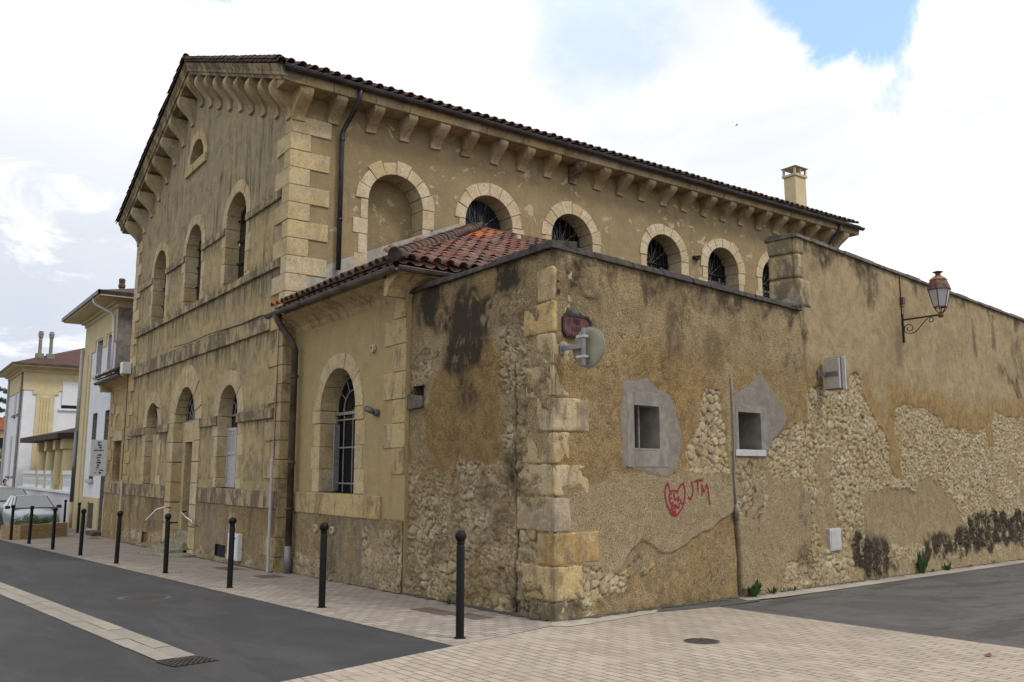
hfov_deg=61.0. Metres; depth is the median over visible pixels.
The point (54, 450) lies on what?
porch
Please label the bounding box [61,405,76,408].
window pane
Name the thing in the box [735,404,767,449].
window frame
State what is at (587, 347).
traffic mirror
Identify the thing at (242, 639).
road
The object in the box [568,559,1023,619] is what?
curb
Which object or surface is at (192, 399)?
window pane
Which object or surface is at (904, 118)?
sky
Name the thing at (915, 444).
tall wall
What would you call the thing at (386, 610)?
pavement
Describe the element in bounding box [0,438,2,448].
window
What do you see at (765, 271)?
window frame
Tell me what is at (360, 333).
lean to building
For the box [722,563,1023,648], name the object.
side street
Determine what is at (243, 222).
window pane
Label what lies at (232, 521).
bollard
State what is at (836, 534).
door
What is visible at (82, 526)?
bollard
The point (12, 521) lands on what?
bollard
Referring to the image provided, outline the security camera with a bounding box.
[364,406,379,416]
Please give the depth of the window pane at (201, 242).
25.72 m
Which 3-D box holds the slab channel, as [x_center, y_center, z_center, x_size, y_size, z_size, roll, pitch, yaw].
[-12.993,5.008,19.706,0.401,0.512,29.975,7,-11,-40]
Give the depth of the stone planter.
31.09 m
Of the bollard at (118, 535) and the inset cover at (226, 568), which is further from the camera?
the bollard at (118, 535)
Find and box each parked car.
[0,488,26,520]
[0,495,61,529]
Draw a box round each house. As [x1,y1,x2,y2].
[0,331,84,487]
[0,417,4,460]
[62,278,134,535]
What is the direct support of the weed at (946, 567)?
on the curb at (675, 605)
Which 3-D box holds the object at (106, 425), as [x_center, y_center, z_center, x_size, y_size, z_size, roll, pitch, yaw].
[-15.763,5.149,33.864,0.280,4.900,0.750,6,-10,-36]
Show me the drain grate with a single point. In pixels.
(180, 662)
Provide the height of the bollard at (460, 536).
1.250 m
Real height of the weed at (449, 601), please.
0.110 m
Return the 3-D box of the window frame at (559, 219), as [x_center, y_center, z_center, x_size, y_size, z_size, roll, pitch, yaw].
[1.346,-2.420,24.449,1.480,2.110,0.034,6,-10,-36]
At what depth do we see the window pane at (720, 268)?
28.37 m
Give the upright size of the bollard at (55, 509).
1.250 m
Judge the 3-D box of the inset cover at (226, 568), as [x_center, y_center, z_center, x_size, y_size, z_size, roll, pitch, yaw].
[-6.190,4.970,18.961,0.467,0.059,0.913,6,-10,-36]
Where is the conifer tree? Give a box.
[0,386,6,418]
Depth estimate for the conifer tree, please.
72.72 m
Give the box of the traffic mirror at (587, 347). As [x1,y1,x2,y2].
[560,327,604,367]
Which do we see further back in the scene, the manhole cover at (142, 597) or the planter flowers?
the planter flowers
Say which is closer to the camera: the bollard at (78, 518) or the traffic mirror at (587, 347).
the traffic mirror at (587, 347)
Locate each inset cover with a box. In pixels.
[211,567,243,569]
[254,575,284,577]
[411,607,455,615]
[451,613,494,619]
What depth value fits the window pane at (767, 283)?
29.85 m
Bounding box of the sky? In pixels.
[0,0,1023,416]
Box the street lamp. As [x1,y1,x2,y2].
[899,271,951,342]
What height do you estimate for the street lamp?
1.550 m
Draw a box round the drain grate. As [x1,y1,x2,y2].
[156,656,218,666]
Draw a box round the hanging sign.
[89,440,107,475]
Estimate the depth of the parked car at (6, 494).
39.54 m
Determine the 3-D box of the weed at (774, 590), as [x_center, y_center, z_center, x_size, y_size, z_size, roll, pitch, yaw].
[4.418,4.208,14.735,0.199,0.142,0.227,-2,-9,12]
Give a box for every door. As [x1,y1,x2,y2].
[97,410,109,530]
[227,535,236,558]
[831,530,840,548]
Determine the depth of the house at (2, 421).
79.29 m
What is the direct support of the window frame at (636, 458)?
in the garden wall at (655, 456)
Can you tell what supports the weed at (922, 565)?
on the stone gutter
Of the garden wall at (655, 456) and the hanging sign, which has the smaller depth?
the garden wall at (655, 456)
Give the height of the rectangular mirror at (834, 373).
0.640 m
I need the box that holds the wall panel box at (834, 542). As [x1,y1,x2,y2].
[827,528,841,550]
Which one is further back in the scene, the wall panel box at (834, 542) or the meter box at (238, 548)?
the meter box at (238, 548)
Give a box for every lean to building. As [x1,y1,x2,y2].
[93,366,128,539]
[264,222,548,593]
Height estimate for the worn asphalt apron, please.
0.083 m
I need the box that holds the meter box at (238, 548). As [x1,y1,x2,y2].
[227,533,241,560]
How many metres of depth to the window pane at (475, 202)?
23.05 m
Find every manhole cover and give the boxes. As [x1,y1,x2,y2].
[117,595,171,600]
[684,638,719,643]
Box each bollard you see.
[9,505,15,539]
[27,506,34,543]
[50,507,57,549]
[63,500,66,521]
[76,502,80,532]
[78,509,86,554]
[113,511,122,563]
[163,513,171,572]
[226,517,236,587]
[317,522,328,607]
[454,530,466,638]
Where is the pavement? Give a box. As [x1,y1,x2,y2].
[0,527,551,645]
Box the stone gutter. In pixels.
[740,560,1023,599]
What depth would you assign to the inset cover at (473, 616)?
11.60 m
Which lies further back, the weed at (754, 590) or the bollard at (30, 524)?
the bollard at (30, 524)
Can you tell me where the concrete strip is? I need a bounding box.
[551,608,660,626]
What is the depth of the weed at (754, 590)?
14.15 m
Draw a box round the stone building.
[115,53,864,571]
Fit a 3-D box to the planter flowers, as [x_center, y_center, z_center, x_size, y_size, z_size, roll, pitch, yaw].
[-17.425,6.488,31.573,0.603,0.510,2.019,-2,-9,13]
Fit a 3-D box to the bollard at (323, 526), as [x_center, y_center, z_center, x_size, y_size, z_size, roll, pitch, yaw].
[-2.721,3.246,12.515,0.134,1.250,0.134,6,-10,-36]
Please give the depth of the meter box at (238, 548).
19.69 m
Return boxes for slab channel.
[0,582,193,659]
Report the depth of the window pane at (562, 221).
24.67 m
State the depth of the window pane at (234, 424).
22.05 m
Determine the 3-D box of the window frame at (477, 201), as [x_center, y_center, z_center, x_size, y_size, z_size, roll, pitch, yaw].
[-0.902,-2.660,22.832,1.480,2.110,0.034,6,-10,-36]
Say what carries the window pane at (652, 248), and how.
in the stone building
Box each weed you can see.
[440,597,454,603]
[744,579,762,596]
[767,585,778,593]
[916,549,931,573]
[943,562,951,569]
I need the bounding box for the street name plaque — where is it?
[561,313,591,337]
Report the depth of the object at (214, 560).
20.21 m
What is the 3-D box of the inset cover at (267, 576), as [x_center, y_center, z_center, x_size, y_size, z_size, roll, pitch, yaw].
[-4.797,4.656,17.156,0.498,0.054,0.614,6,-10,-36]
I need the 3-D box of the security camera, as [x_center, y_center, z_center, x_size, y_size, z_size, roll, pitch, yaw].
[-2.492,1.247,15.486,0.165,0.196,0.311,35,-35,-75]
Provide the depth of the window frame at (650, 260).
26.66 m
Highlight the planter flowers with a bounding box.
[14,513,52,524]
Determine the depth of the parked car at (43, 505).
34.64 m
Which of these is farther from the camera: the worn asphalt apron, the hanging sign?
the hanging sign
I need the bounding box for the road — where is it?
[0,540,451,681]
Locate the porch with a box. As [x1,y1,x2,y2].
[20,428,74,489]
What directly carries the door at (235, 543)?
in the meter box at (238, 548)
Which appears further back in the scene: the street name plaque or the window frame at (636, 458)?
the window frame at (636, 458)
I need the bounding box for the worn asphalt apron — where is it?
[656,598,760,611]
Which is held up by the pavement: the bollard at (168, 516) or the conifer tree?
the bollard at (168, 516)
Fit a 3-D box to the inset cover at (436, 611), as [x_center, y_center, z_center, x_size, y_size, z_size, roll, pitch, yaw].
[-1.063,3.774,12.094,0.320,0.054,0.840,6,-11,-37]
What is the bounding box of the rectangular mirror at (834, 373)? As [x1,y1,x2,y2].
[817,356,846,390]
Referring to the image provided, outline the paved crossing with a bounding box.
[282,607,1023,681]
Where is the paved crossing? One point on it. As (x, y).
(752, 646)
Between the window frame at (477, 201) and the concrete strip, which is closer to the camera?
the concrete strip
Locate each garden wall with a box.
[17,470,71,522]
[403,239,815,621]
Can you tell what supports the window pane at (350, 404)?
in the lean to building at (360, 333)
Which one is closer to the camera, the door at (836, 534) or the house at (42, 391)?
the door at (836, 534)
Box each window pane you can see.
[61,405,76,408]
[188,399,194,419]
[197,242,201,299]
[232,397,237,427]
[239,206,245,277]
[338,378,355,491]
[465,201,499,229]
[552,219,577,247]
[647,239,666,269]
[708,252,723,282]
[762,264,769,297]
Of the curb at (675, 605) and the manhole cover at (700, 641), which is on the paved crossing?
the manhole cover at (700, 641)
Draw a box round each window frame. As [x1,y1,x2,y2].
[466,201,496,224]
[552,219,575,240]
[626,391,668,466]
[647,241,664,268]
[708,254,725,284]
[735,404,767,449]
[762,271,768,294]
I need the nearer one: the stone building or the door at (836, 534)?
the door at (836, 534)
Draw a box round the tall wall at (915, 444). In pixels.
[764,233,1023,585]
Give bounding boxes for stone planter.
[0,522,67,539]

